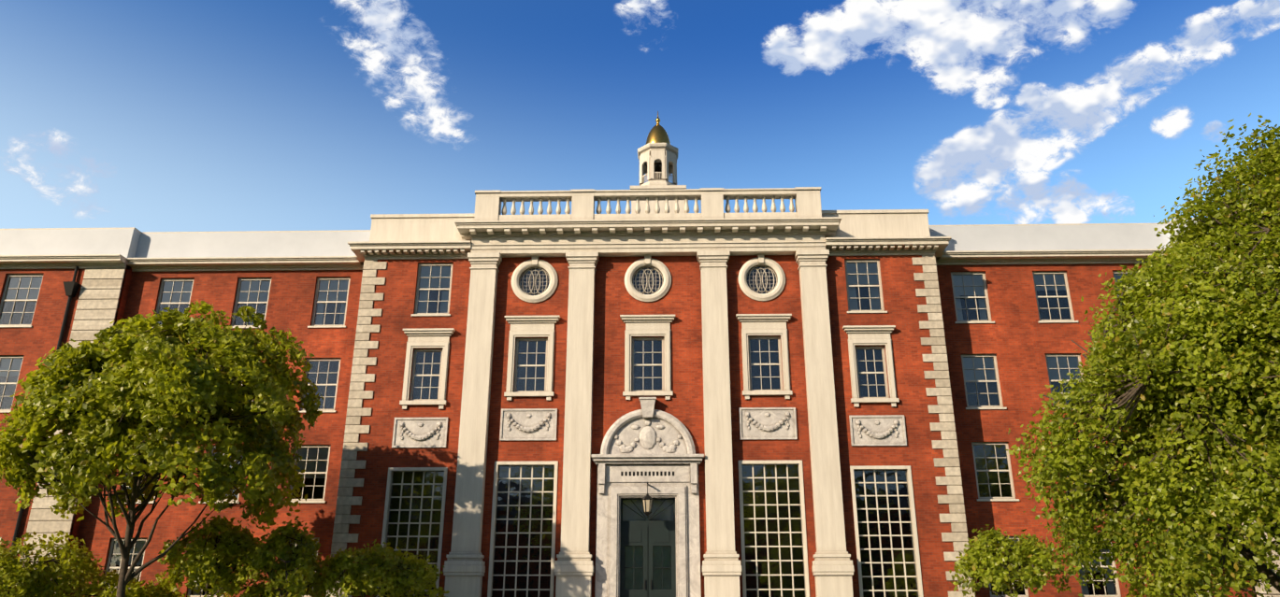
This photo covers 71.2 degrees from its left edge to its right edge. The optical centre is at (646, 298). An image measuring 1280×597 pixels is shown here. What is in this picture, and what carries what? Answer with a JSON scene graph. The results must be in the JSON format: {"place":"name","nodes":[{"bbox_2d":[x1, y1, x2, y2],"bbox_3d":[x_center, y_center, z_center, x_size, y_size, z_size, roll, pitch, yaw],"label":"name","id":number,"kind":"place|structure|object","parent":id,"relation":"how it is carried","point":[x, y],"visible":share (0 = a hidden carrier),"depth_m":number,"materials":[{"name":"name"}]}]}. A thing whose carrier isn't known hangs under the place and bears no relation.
{"place":"outdoors","nodes":[
{"label":"outdoors","id":0,"kind":"place"},
{"bbox_2d":[0,531,105,596],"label":"bush","id":1,"kind":"object","parent":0,"point":[13,573],"depth_m":24.63,"materials":[{"name":"green plant"}]},
{"bbox_2d":[0,300,324,596],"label":"tree","id":2,"kind":"object","parent":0,"point":[131,389],"depth_m":22.98,"materials":[{"name":"green plant"}]},
{"bbox_2d":[157,511,278,596],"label":"bush","id":3,"kind":"object","parent":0,"point":[193,568],"depth_m":24.79,"materials":[{"name":"green plant"}]},
{"bbox_2d":[228,516,330,596],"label":"bush","id":4,"kind":"object","parent":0,"point":[272,548],"depth_m":24.48,"materials":[{"name":"green plant"}]},
{"bbox_2d":[314,539,420,596],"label":"bush","id":5,"kind":"object","parent":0,"point":[341,560],"depth_m":25.02,"materials":[{"name":"green plant"}]},
{"bbox_2d":[0,262,1134,595],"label":"building blinds","id":6,"kind":"object","parent":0,"point":[976,364],"visible":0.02,"depth_m":32.29,"materials":[{"name":"white fabric"}]},
{"bbox_2d":[0,266,1204,596],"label":"building interiors","id":7,"kind":"object","parent":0,"point":[531,356],"depth_m":30.36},
{"bbox_2d":[0,218,1230,267],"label":"roof","id":8,"kind":"structure","parent":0,"point":[129,243],"depth_m":33.90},
{"bbox_2d":[0,255,1270,596],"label":"brick walls","id":9,"kind":"structure","parent":0,"point":[1017,339],"depth_m":31.21,"materials":[{"name":"red brick"}]},
{"bbox_2d":[0,186,1208,596],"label":"stone trim","id":10,"kind":"structure","parent":9,"relation":"attached to","point":[486,236],"depth_m":31.42,"materials":[{"name":"beige stone"}]},
{"bbox_2d":[0,262,1205,596],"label":"building glazing","id":11,"kind":"structure","parent":10,"relation":"in","point":[772,553],"depth_m":30.05,"materials":[{"name":"clear glass"}]},
{"bbox_2d":[10,266,1274,589],"bbox_3d":[0.047,4.868,30.423,43.240,13.500,0.934,0,-20,1],"label":"building ironwork","id":12,"kind":"object","parent":9,"relation":"attached to","point":[70,289],"visible":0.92,"depth_m":32.62,"materials":[{"name":"black metal"}]},
{"bbox_2d":[391,397,906,596],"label":"carved stone ornament","id":13,"kind":"object","parent":9,"relation":"attached to","point":[647,438],"visible":1,"depth_m":29.93,"materials":[{"name":"white stone"}]},
{"bbox_2d":[20,255,1279,596],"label":"quoins","id":14,"kind":"object","parent":9,"relation":"attached to","point":[99,298],"visible":0.42,"depth_m":30.62,"materials":[{"name":"beige stone"}]},
{"bbox_2d":[0,0,1279,232],"label":"sky","id":15,"kind":"structure","parent":0,"point":[143,115],"materials":[{"name":"blue"}]},
{"bbox_2d":[949,524,1070,596],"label":"bush","id":16,"kind":"object","parent":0,"point":[968,564],"depth_m":24.12,"materials":[{"name":"green plant"}]},
{"bbox_2d":[1005,113,1279,596],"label":"tree","id":17,"kind":"object","parent":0,"point":[1223,330],"depth_m":11.57,"materials":[{"name":"green plant"}]},
{"bbox_2d":[1118,527,1279,596],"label":"bush","id":18,"kind":"object","parent":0,"point":[1160,586],"depth_m":22.73,"materials":[{"name":"green plant"}]},
{"label":"lawn","id":19,"kind":"structure","parent":0,"visible":0},
{"bbox_2d":[71,569,188,596],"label":"bush","id":20,"kind":"object","parent":19,"relation":"on","point":[137,588],"depth_m":25.37,"materials":[{"name":"green plant"}]},
{"bbox_2d":[220,569,307,596],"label":"bush","id":21,"kind":"object","parent":19,"relation":"on","point":[258,590],"depth_m":25.19,"materials":[{"name":"green plant"}]},
{"bbox_2d":[363,552,449,596],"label":"bush","id":22,"kind":"object","parent":19,"relation":"on","point":[426,578],"depth_m":25.59,"materials":[{"name":"green plant"}]},
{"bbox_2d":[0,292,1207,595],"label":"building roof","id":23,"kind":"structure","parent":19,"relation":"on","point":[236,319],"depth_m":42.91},
{"bbox_2d":[641,482,653,516],"bbox_3d":[-0.007,6.532,29.041,0.366,1.080,0.582,8,-21,-21],"label":"entrance lantern","id":24,"kind":"object","parent":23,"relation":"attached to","point":[647,496],"depth_m":28.82,"materials":[{"name":"metal"}]},
{"bbox_2d":[619,498,675,596],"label":"entrance door","id":25,"kind":"structure","parent":23,"relation":"attached to","point":[647,535],"depth_m":29.15,"materials":[{"name":"wood"}]},
{"bbox_2d":[624,546,671,589],"bbox_3d":[0.045,8.732,28.977,1.500,1.350,0.001,0,-20,1],"label":"entrance door curtain","id":26,"kind":"object","parent":25,"relation":"attached to","point":[637,585],"depth_m":28.98,"materials":[{"name":"fabric"}]},
{"bbox_2d":[630,143,686,214],"bbox_3d":[0.515,-4.632,39.843,2.440,4.500,2.440,0,-20,1],"label":"cupola","id":27,"kind":"object","parent":23,"relation":"on","point":[651,154],"visible":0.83,"depth_m":39.46,"materials":[{"name":"white paint"}]},
{"bbox_2d":[646,111,670,144],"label":"dome","id":28,"kind":"structure","parent":27,"relation":"on","point":[657,134],"depth_m":40.38,"materials":[{"name":"gold metal"}]},
{"bbox_2d":[653,162,669,179],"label":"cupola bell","id":29,"kind":"object","parent":27,"relation":"attached to","point":[657,167],"visible":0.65,"depth_m":40.13,"materials":[{"name":"brown metal"}]}
]}

